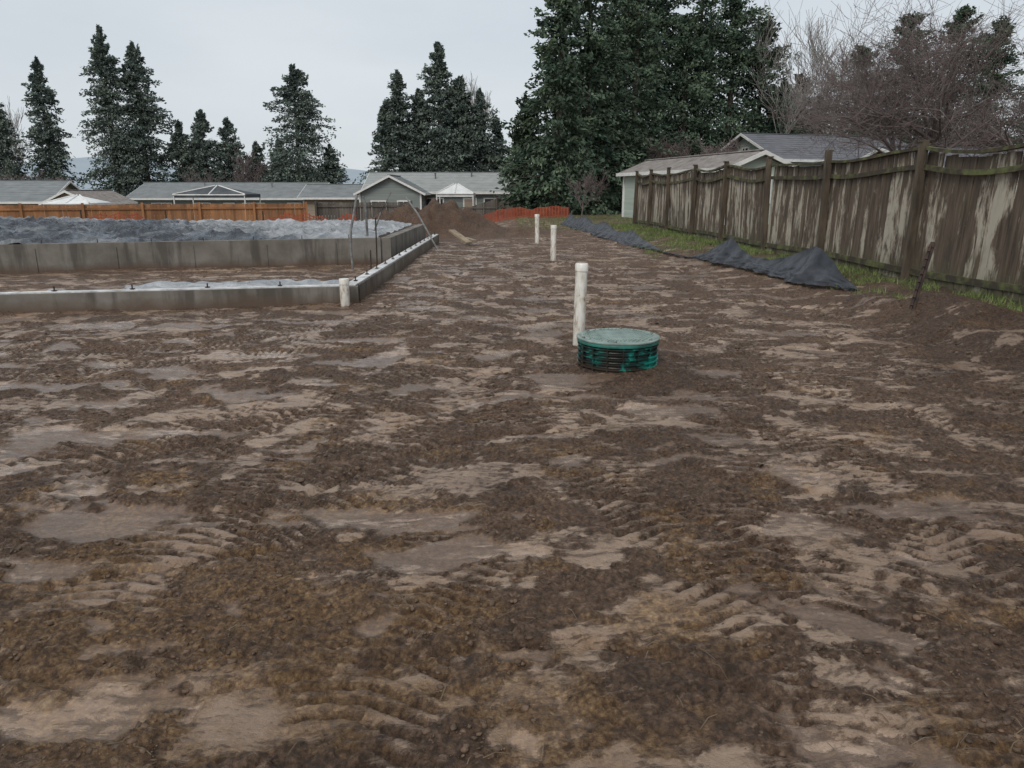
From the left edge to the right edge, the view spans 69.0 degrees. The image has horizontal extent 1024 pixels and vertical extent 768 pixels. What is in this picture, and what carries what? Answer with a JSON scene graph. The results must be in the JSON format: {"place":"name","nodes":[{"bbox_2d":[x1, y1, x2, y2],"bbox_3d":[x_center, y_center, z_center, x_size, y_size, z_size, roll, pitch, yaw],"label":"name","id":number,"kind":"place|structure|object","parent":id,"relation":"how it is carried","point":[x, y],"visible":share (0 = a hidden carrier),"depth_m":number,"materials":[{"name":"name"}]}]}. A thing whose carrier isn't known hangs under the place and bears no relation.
{"place":"outdoors","nodes":[
{"label":"outdoors","id":0,"kind":"place"},
{"bbox_2d":[38,190,137,212],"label":"trim","id":1,"kind":"structure","parent":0,"point":[64,191],"depth_m":55.05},
{"bbox_2d":[42,190,135,204],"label":"roof","id":2,"kind":"structure","parent":1,"relation":"on","point":[108,195],"depth_m":58.35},
{"bbox_2d":[2,156,552,190],"bbox_3d":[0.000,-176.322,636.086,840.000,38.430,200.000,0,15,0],"label":"hill","id":3,"kind":"structure","parent":0,"point":[82,164],"depth_m":596.52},
{"bbox_2d":[0,194,1023,767],"bbox_3d":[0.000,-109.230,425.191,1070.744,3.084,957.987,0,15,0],"label":"ground","id":4,"kind":"structure","parent":0,"point":[320,700],"depth_m":3.50,"materials":[{"name":"soil"}]},
{"bbox_2d":[0,173,28,179],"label":"bare shrub","id":5,"kind":"object","parent":4,"relation":"on","point":[7,175],"visible":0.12,"depth_m":77.31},
{"bbox_2d":[0,102,35,179],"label":"conifer tree","id":6,"kind":"object","parent":4,"relation":"on","point":[8,168],"visible":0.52,"depth_m":83.89,"materials":[{"name":"green plant"}]},
{"bbox_2d":[4,96,31,173],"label":"bare tree","id":7,"kind":"object","parent":4,"relation":"on","point":[16,122],"visible":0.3,"depth_m":99.63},
{"bbox_2d":[0,186,72,216],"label":"walls","id":8,"kind":"structure","parent":4,"relation":"on","point":[67,188],"depth_m":57.27,"materials":[{"name":"beige"}]},
{"bbox_2d":[0,180,77,201],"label":"roof","id":9,"kind":"structure","parent":8,"relation":"on","point":[26,190],"depth_m":58.80,"materials":[{"name":"grey"}]},
{"bbox_2d":[0,181,80,203],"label":"trim","id":10,"kind":"structure","parent":9,"relation":"attached to","point":[66,185],"depth_m":56.79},
{"bbox_2d":[23,170,71,180],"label":"bare shrub","id":11,"kind":"object","parent":4,"relation":"on","point":[39,177],"visible":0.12,"depth_m":76.82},
{"bbox_2d":[20,55,91,188],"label":"conifer tree","id":12,"kind":"object","parent":4,"relation":"on","point":[45,135],"visible":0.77,"depth_m":82.84,"materials":[{"name":"green plant"}]},
{"bbox_2d":[43,194,112,215],"bbox_3d":[-25.200,-9.600,43.458,2.673,2.850,2.506,0,15,0],"label":"canopy tent","id":13,"kind":"object","parent":4,"relation":"on","point":[73,199],"visible":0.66,"depth_m":42.45,"materials":[{"name":"white fabric"}]},
{"bbox_2d":[77,24,163,196],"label":"conifer tree","id":14,"kind":"object","parent":4,"relation":"on","point":[102,64],"visible":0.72,"depth_m":81.90,"materials":[{"name":"green plant"}]},
{"bbox_2d":[80,210,166,219],"bbox_3d":[-14.899,-6.105,28.662,3.087,1.188,0.058,-2,15,-9],"label":"orange safety fence","id":15,"kind":"object","parent":4,"relation":"on","point":[123,214],"visible":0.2,"depth_m":28.53,"materials":[{"name":"plastic"}]},
{"bbox_2d":[99,40,182,194],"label":"conifer tree","id":16,"kind":"object","parent":4,"relation":"on","point":[143,110],"visible":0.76,"depth_m":83.20,"materials":[{"name":"green plant"}]},
{"bbox_2d":[0,202,307,221],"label":"cedar fence","id":17,"kind":"object","parent":4,"relation":"on","point":[44,211],"visible":0.31,"depth_m":36.44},
{"bbox_2d":[155,119,210,181],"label":"conifer tree","id":18,"kind":"object","parent":4,"relation":"on","point":[177,139],"visible":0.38,"depth_m":85.27,"materials":[{"name":"green plant"}]},
{"bbox_2d":[47,279,338,290],"bbox_3d":[-4.569,-1.181,10.847,4.498,0.675,1.718,-3,15,-11],"label":"plastic ground sheet","id":19,"kind":"object","parent":4,"relation":"on","point":[183,284],"visible":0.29,"depth_m":11.14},
{"bbox_2d":[167,109,232,181],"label":"conifer tree","id":20,"kind":"object","parent":4,"relation":"on","point":[200,127],"visible":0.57,"depth_m":85.29,"materials":[{"name":"green plant"}]},
{"bbox_2d":[176,167,223,181],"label":"bare tree","id":21,"kind":"object","parent":4,"relation":"on","point":[204,178],"visible":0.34,"depth_m":80.58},
{"bbox_2d":[172,185,261,217],"bbox_3d":[-22.600,-13.377,57.452,5.457,3.822,3.595,0,15,0],"label":"canopy tent","id":22,"kind":"object","parent":4,"relation":"on","point":[216,191],"visible":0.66,"depth_m":55.72,"materials":[{"name":"fabric"}]},
{"bbox_2d":[134,200,302,220],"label":"walls","id":23,"kind":"structure","parent":4,"relation":"on","point":[186,202],"depth_m":72.85,"materials":[{"name":"grey"}]},
{"bbox_2d":[126,182,328,197],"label":"roof","id":24,"kind":"structure","parent":23,"relation":"on","point":[262,189],"depth_m":74.99,"materials":[{"name":"grey"}]},
{"bbox_2d":[129,182,329,199],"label":"trim","id":25,"kind":"structure","parent":24,"relation":"attached to","point":[213,198],"depth_m":72.31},
{"bbox_2d":[0,224,438,312],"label":"concrete foundation","id":26,"kind":"object","parent":4,"relation":"on","point":[402,248],"visible":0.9,"depth_m":13.84,"materials":[{"name":"concrete"}]},
{"bbox_2d":[0,215,411,243],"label":"plastic sheeting","id":27,"kind":"object","parent":26,"relation":"on","point":[33,229],"visible":0.95,"depth_m":15.88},
{"bbox_2d":[210,116,252,181],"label":"conifer tree","id":28,"kind":"object","parent":4,"relation":"on","point":[225,132],"visible":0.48,"depth_m":86.14,"materials":[{"name":"green plant"}]},
{"bbox_2d":[226,145,272,181],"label":"bare tree","id":29,"kind":"object","parent":4,"relation":"on","point":[244,171],"visible":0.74,"depth_m":83.58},
{"bbox_2d":[238,141,271,181],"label":"conifer tree","id":30,"kind":"object","parent":4,"relation":"on","point":[256,148],"visible":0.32,"depth_m":87.77,"materials":[{"name":"green plant"}]},
{"bbox_2d":[266,138,295,181],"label":"conifer tree","id":31,"kind":"object","parent":4,"relation":"on","point":[275,166],"visible":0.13,"depth_m":88.80,"materials":[{"name":"green plant"}]},
{"bbox_2d":[247,63,347,183],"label":"conifer tree","id":32,"kind":"object","parent":4,"relation":"on","point":[295,78],"visible":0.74,"depth_m":84.56,"materials":[{"name":"green plant"}]},
{"bbox_2d":[262,207,357,221],"bbox_3d":[-7.901,-6.263,29.137,3.878,1.321,0.057,2,15,7],"label":"orange safety fence","id":33,"kind":"object","parent":4,"relation":"on","point":[317,217],"visible":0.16,"depth_m":29.06,"materials":[{"name":"plastic"}]},
{"bbox_2d":[304,200,358,220],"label":"walls","id":34,"kind":"structure","parent":4,"relation":"on","point":[311,207],"depth_m":65.12,"materials":[{"name":"beige"}]},
{"bbox_2d":[297,184,358,219],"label":"trim","id":35,"kind":"structure","parent":34,"relation":"attached to","point":[303,199],"depth_m":64.55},
{"bbox_2d":[297,184,362,197],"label":"roof","id":36,"kind":"structure","parent":34,"relation":"on","point":[328,190],"depth_m":66.17,"materials":[{"name":"grey"}]},
{"bbox_2d":[316,143,349,183],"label":"conifer tree","id":37,"kind":"object","parent":4,"relation":"on","point":[327,152],"visible":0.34,"depth_m":88.04,"materials":[{"name":"green plant"}]},
{"bbox_2d":[339,278,349,306],"bbox_3d":[-2.220,-1.144,9.892,0.136,0.510,0.136,0,15,0],"label":"pvc cleanout pipe","id":38,"kind":"object","parent":4,"relation":"on","point":[344,292],"visible":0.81,"depth_m":9.83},
{"bbox_2d":[350,195,357,268],"bbox_3d":[-3.076,-2.954,14.458,0.100,1.409,0.313,6,16,21],"label":"bent conduit pole","id":39,"kind":"object","parent":4,"relation":"on","point":[351,226],"visible":1,"depth_m":14.40,"materials":[{"name":"metal"}]},
{"bbox_2d":[314,201,412,220],"bbox_3d":[-8.004,-8.761,40.541,5.199,2.355,0.138,-3,15,-11],"label":"grey board fence","id":40,"kind":"object","parent":4,"relation":"on","point":[336,210],"visible":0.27,"depth_m":40.26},
{"bbox_2d":[362,196,368,235],"bbox_3d":[-3.072,-3.395,15.622,0.059,1.068,0.122,14,20,43],"label":"conduit pole","id":41,"kind":"object","parent":4,"relation":"on","point":[366,218],"visible":0.79,"depth_m":15.58,"materials":[{"name":"metal"}]},
{"bbox_2d":[375,218,377,264],"bbox_3d":[-2.745,-2.878,15.062,0.038,0.950,0.028,0,15,0],"label":"rebar stake","id":42,"kind":"object","parent":4,"relation":"on","point":[376,242],"visible":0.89,"depth_m":15.04,"materials":[{"name":"metal"}]},
{"bbox_2d":[352,100,409,183],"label":"conifer tree","id":43,"kind":"object","parent":4,"relation":"on","point":[382,120],"visible":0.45,"depth_m":73.77,"materials":[{"name":"green plant"}]},
{"bbox_2d":[360,178,426,217],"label":"walls","id":44,"kind":"structure","parent":4,"relation":"on","point":[381,190],"depth_m":56.19,"materials":[{"name":"grey"}]},
{"bbox_2d":[353,175,431,215],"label":"trim","id":45,"kind":"structure","parent":44,"relation":"attached to","point":[380,180],"depth_m":55.74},
{"bbox_2d":[355,174,428,194],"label":"roof","id":46,"kind":"structure","parent":45,"relation":"on","point":[405,181],"depth_m":57.57,"materials":[{"name":"grey"}]},
{"bbox_2d":[376,69,433,171],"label":"conifer tree","id":47,"kind":"object","parent":4,"relation":"on","point":[397,105],"visible":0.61,"depth_m":73.05,"materials":[{"name":"green plant"}]},
{"bbox_2d":[398,88,444,171],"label":"conifer tree","id":48,"kind":"object","parent":4,"relation":"on","point":[417,100],"visible":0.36,"depth_m":74.06,"materials":[{"name":"green plant"}]},
{"bbox_2d":[405,197,437,248],"bbox_3d":[-2.339,-4.161,19.273,1.221,1.330,0.044,13,19,41],"label":"conduit pole","id":49,"kind":"object","parent":4,"relation":"on","point":[407,199],"visible":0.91,"depth_m":19.22,"materials":[{"name":"metal"}]},
{"bbox_2d":[412,41,473,171],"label":"conifer tree","id":50,"kind":"object","parent":4,"relation":"on","point":[438,70],"visible":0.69,"depth_m":72.68,"materials":[{"name":"green plant"}]},
{"bbox_2d":[436,183,475,209],"bbox_3d":[-4.000,-12.518,53.548,2.673,3.705,2.506,0,15,0],"label":"canopy tent","id":51,"kind":"object","parent":4,"relation":"on","point":[455,190],"visible":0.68,"depth_m":52.24,"materials":[{"name":"white fabric"}]},
{"bbox_2d":[423,74,493,171],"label":"conifer tree","id":52,"kind":"object","parent":4,"relation":"on","point":[461,107],"visible":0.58,"depth_m":73.02,"materials":[{"name":"green plant"}]},
{"bbox_2d":[449,229,476,243],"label":"lumber planks","id":53,"kind":"object","parent":4,"relation":"on","point":[462,238],"visible":1,"depth_m":20.79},
{"bbox_2d":[427,194,509,214],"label":"walls","id":54,"kind":"structure","parent":4,"relation":"on","point":[479,197],"depth_m":60.14,"materials":[{"name":"grey"}]},
{"bbox_2d":[363,174,509,193],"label":"trim","id":55,"kind":"structure","parent":54,"relation":"attached to","point":[474,192],"depth_m":59.58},
{"bbox_2d":[362,172,520,191],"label":"roof","id":56,"kind":"structure","parent":54,"relation":"on","point":[475,182],"depth_m":62.05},
{"bbox_2d":[427,199,497,208],"bbox_3d":[-3.900,-13.975,60.379,6.600,2.000,0.060,0,15,0],"label":"window glass and door","id":57,"kind":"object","parent":54,"relation":"in","point":[468,203],"visible":0.21,"depth_m":60.15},
{"bbox_2d":[450,88,507,171],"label":"conifer tree","id":58,"kind":"object","parent":4,"relation":"on","point":[482,138],"visible":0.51,"depth_m":73.43,"materials":[{"name":"green plant"}]},
{"bbox_2d":[464,73,494,160],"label":"poplar tree","id":59,"kind":"object","parent":4,"relation":"on","point":[474,95],"visible":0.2,"depth_m":92.64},
{"bbox_2d":[475,115,515,171],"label":"conifer tree","id":60,"kind":"object","parent":4,"relation":"on","point":[496,131],"visible":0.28,"depth_m":74.62,"materials":[{"name":"green plant"}]},
{"bbox_2d":[459,196,544,221],"bbox_3d":[0.250,-11.111,48.714,7.600,2.784,0.140,0,15,0],"label":"grey board fence","id":61,"kind":"object","parent":4,"relation":"on","point":[488,207],"visible":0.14,"depth_m":48.62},
{"bbox_2d":[0,274,1023,761],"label":"soil clods","id":62,"kind":"object","parent":4,"relation":"on","point":[612,646],"visible":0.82,"depth_m":2.86,"materials":[{"name":"soil"}]},
{"bbox_2d":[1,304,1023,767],"bbox_3d":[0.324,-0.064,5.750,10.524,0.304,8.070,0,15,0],"label":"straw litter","id":63,"kind":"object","parent":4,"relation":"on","point":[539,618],"visible":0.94,"depth_m":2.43,"materials":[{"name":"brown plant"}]},
{"bbox_2d":[26,106,1015,181],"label":"distant trees","id":64,"kind":"object","parent":4,"relation":"on","point":[502,168],"depth_m":91.22,"materials":[{"name":"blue plant"}]},
{"bbox_2d":[494,95,552,215],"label":"conifer tree","id":65,"kind":"object","parent":4,"relation":"on","point":[524,122],"visible":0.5,"depth_m":46.35,"materials":[{"name":"green plant"}]},
{"bbox_2d":[483,204,569,221],"bbox_3d":[0.599,-9.281,41.011,5.146,1.255,0.058,3,15,11],"label":"orange safety fence","id":66,"kind":"object","parent":4,"relation":"on","point":[530,213],"visible":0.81,"depth_m":40.90,"materials":[{"name":"plastic"}]},
{"bbox_2d":[535,214,539,242],"bbox_3d":[0.722,-4.407,21.484,0.144,0.962,0.141,0,15,0],"label":"pvc cleanout pipe","id":67,"kind":"object","parent":4,"relation":"on","point":[537,216],"visible":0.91,"depth_m":21.41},
{"bbox_2d":[550,225,556,260],"bbox_3d":[0.880,-2.910,15.839,0.132,0.920,0.132,0,15,0],"label":"pvc cleanout pipe","id":68,"kind":"object","parent":4,"relation":"on","point":[553,228],"visible":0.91,"depth_m":15.77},
{"bbox_2d":[489,0,618,215],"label":"conifer tree","id":69,"kind":"object","parent":4,"relation":"on","point":[556,26],"visible":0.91,"depth_m":42.81,"materials":[{"name":"green plant"}]},
{"bbox_2d":[530,51,600,203],"bbox_3d":[3.974,-15.918,50.774,6.648,12.756,7.855,4,15,16],"label":"conifer tree","id":70,"kind":"object","parent":4,"relation":"on","point":[541,174],"visible":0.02,"depth_m":49.30,"materials":[{"name":"green plant"}]},
{"bbox_2d":[513,185,621,214],"bbox_3d":[22.441,-12.185,51.215,75.797,4.870,26.483,6,16,23],"label":"hedge","id":71,"kind":"object","parent":4,"relation":"on","point":[616,192],"visible":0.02,"depth_m":48.19,"materials":[{"name":"green plant"}]},
{"bbox_2d":[573,263,587,345],"bbox_3d":[0.667,-0.699,7.301,0.141,0.962,0.128,0,15,0],"label":"pvc cleanout pipe","id":72,"kind":"object","parent":4,"relation":"on","point":[581,269],"visible":0.88,"depth_m":7.22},
{"bbox_2d":[532,0,643,214],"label":"conifer tree","id":73,"kind":"object","parent":4,"relation":"on","point":[601,46],"visible":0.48,"depth_m":45.34,"materials":[{"name":"green plant"}]},
{"bbox_2d":[565,170,613,216],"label":"bare tree","id":74,"kind":"object","parent":4,"relation":"on","point":[586,185],"visible":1,"depth_m":34.85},
{"bbox_2d":[560,211,659,250],"bbox_3d":[2.864,-5.311,25.258,0.541,0.719,14.492,-1,15,-4],"label":"silt fence","id":75,"kind":"object","parent":4,"relation":"on","point":[604,230],"visible":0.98,"depth_m":23.59,"materials":[{"name":"fabric"}]},
{"bbox_2d":[566,15,658,213],"bbox_3d":[6.246,-16.851,48.854,8.347,13.766,7.040,0,15,0],"label":"conifer tree","id":76,"kind":"object","parent":4,"relation":"on","point":[636,100],"visible":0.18,"depth_m":48.24,"materials":[{"name":"green plant"}]},
{"bbox_2d":[577,327,659,372],"bbox_3d":[0.910,-0.239,6.428,0.710,0.389,0.710,0,15,0],"label":"septic tank riser","id":77,"kind":"object","parent":4,"relation":"on","point":[613,350],"visible":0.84,"depth_m":6.17,"materials":[{"name":"teal plastic"}]},
{"bbox_2d":[578,0,670,207],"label":"conifer tree","id":78,"kind":"object","parent":4,"relation":"on","point":[616,74],"visible":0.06,"depth_m":54.60,"materials":[{"name":"green plant"}]},
{"bbox_2d":[594,0,693,211],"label":"conifer tree","id":79,"kind":"object","parent":4,"relation":"on","point":[633,15],"visible":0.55,"depth_m":49.46,"materials":[{"name":"green plant"}]},
{"bbox_2d":[623,0,717,166],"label":"conifer tree","id":80,"kind":"object","parent":4,"relation":"on","point":[662,5],"visible":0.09,"depth_m":55.26,"materials":[{"name":"green plant"}]},
{"bbox_2d":[645,125,697,159],"bbox_3d":[10.924,-14.634,50.779,5.039,5.811,6.096,0,15,0],"label":"bare shrub","id":81,"kind":"object","parent":4,"relation":"on","point":[661,155],"visible":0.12,"depth_m":49.38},
{"bbox_2d":[626,12,727,167],"bbox_3d":[12.322,-18.813,54.439,9.465,15.118,8.019,0,15,0],"label":"conifer tree","id":82,"kind":"object","parent":4,"relation":"on","point":[687,41],"visible":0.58,"depth_m":53.02,"materials":[{"name":"green plant"}]},
{"bbox_2d":[616,149,792,223],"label":"detached garage","id":83,"kind":"structure","parent":4,"relation":"on","point":[756,158],"depth_m":32.72,"materials":[{"name":"grey"}]},
{"bbox_2d":[656,0,757,154],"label":"conifer tree","id":84,"kind":"object","parent":4,"relation":"on","point":[710,26],"visible":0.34,"depth_m":54.63,"materials":[{"name":"green plant"}]},
{"bbox_2d":[696,135,749,154],"bbox_3d":[12.670,-12.405,44.514,5.597,4.617,2.928,-14,20,-43],"label":"bare shrub","id":85,"kind":"object","parent":4,"relation":"on","point":[731,148],"visible":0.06,"depth_m":43.51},
{"bbox_2d":[689,0,792,150],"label":"conifer tree","id":86,"kind":"object","parent":4,"relation":"on","point":[738,13],"visible":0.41,"depth_m":55.70,"materials":[{"name":"green plant"}]},
{"bbox_2d":[703,14,800,144],"bbox_3d":[19.583,-20.155,58.711,11.095,16.163,7.986,-14,20,-43],"label":"conifer tree","id":87,"kind":"object","parent":4,"relation":"on","point":[765,128],"visible":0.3,"depth_m":57.01,"materials":[{"name":"green plant"}]},
{"bbox_2d":[656,236,859,289],"bbox_3d":[4.200,-2.539,14.419,0.490,0.696,8.504,-2,15,-6],"label":"silt fence","id":88,"kind":"object","parent":4,"relation":"on","point":[815,265],"visible":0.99,"depth_m":11.94,"materials":[{"name":"fabric"}]},
{"bbox_2d":[733,139,823,166],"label":"walls","id":89,"kind":"structure","parent":4,"relation":"on","point":[742,142],"depth_m":48.42,"materials":[{"name":"grey"}]},
{"bbox_2d":[720,133,823,161],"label":"trim","id":90,"kind":"structure","parent":89,"relation":"attached to","point":[760,147],"depth_m":46.50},
{"bbox_2d":[722,132,907,159],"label":"roof","id":91,"kind":"structure","parent":90,"relation":"on","point":[777,144],"depth_m":48.17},
{"bbox_2d":[762,80,815,133],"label":"conifer tree","id":92,"kind":"object","parent":4,"relation":"on","point":[780,94],"visible":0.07,"depth_m":58.83,"materials":[{"name":"green plant"}]},
{"bbox_2d":[721,1,857,133],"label":"bare tree","id":93,"kind":"object","parent":4,"relation":"on","point":[791,69],"visible":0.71,"depth_m":53.62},
{"bbox_2d":[782,73,819,134],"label":"conifer tree","id":94,"kind":"object","parent":4,"relation":"on","point":[800,76],"visible":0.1,"depth_m":61.51,"materials":[{"name":"green plant"}]},
{"bbox_2d":[801,95,840,134],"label":"conifer tree","id":95,"kind":"object","parent":4,"relation":"on","point":[819,119],"visible":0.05,"depth_m":63.78,"materials":[{"name":"green plant"}]},
{"bbox_2d":[778,15,875,134],"bbox_3d":[23.476,-19.923,55.838,8.467,13.508,5.429,-9,17,-31],"label":"birch tree","id":96,"kind":"object","parent":4,"relation":"on","point":[831,68],"visible":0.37,"depth_m":55.20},
{"bbox_2d":[632,140,1023,303],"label":"wooden fence","id":97,"kind":"object","parent":4,"relation":"on","point":[897,218],"visible":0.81,"depth_m":12.03,"materials":[{"name":"brown wood"}]},
{"bbox_2d":[821,44,888,135],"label":"conifer tree","id":98,"kind":"object","parent":4,"relation":"on","point":[865,55],"visible":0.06,"depth_m":62.98,"materials":[{"name":"green plant"}]},
{"bbox_2d":[763,17,979,161],"bbox_3d":[11.654,-8.075,24.024,6.509,6.450,5.846,12,19,40],"label":"bare tree","id":99,"kind":"object","parent":4,"relation":"on","point":[841,135],"visible":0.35,"depth_m":23.93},
{"bbox_2d":[777,0,1023,163],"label":"bare tree","id":100,"kind":"object","parent":4,"relation":"on","point":[944,81],"visible":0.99,"depth_m":17.67,"materials":[{"name":"plant"}]},
{"bbox_2d":[857,10,948,146],"bbox_3d":[33.428,-22.210,65.033,9.060,18.782,11.106,0,15,0],"label":"conifer tree","id":101,"kind":"object","parent":4,"relation":"on","point":[908,25],"visible":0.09,"depth_m":62.45,"materials":[{"name":"green plant"}]},
{"bbox_2d":[909,242,934,309],"bbox_3d":[4.779,-1.145,8.750,0.065,0.999,0.747,13,19,40],"label":"steel fence post","id":102,"kind":"object","parent":4,"relation":"on","point":[921,277],"visible":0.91,"depth_m":8.77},
{"bbox_2d":[908,3,1003,146],"bbox_3d":[38.490,-22.935,65.109,9.175,18.447,11.124,9,17,32],"label":"conifer tree","id":103,"kind":"object","parent":4,"relation":"on","point":[966,8],"visible":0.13,"depth_m":62.11,"materials":[{"name":"green plant"}]},
{"bbox_2d":[896,0,1023,198],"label":"bare tree","id":104,"kind":"object","parent":4,"relation":"on","point":[999,136],"visible":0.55,"depth_m":21.75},
{"bbox_2d":[924,14,1023,146],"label":"conifer tree","id":105,"kind":"object","parent":4,"relation":"on","point":[1008,60],"visible":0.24,"depth_m":62.43,"materials":[{"name":"green plant"}]},
{"bbox_2d":[1006,89,1023,144],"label":"conifer tree","id":106,"kind":"object","parent":4,"relation":"on","point":[1017,117],"visible":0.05,"depth_m":65.02,"materials":[{"name":"green plant"}]},
{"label":"walls","id":107,"kind":"object","parent":4,"relation":"on","visible":0},
{"bbox_2d":[861,147,913,162],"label":"trim","id":108,"kind":"structure","parent":107,"relation":"attached to","point":[870,153],"depth_m":35.91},
{"bbox_2d":[873,146,1023,166],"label":"roof","id":109,"kind":"structure","parent":108,"relation":"on","point":[946,154],"depth_m":34.65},
{"bbox_2d":[0,0,1023,171],"label":"sky","id":110,"kind":"structure","parent":0,"point":[222,59],"materials":[{"name":"grey"}]},
{"bbox_2d":[515,215,1023,311],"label":"grass","id":111,"kind":"structure","parent":0,"point":[628,226],"depth_m":17.18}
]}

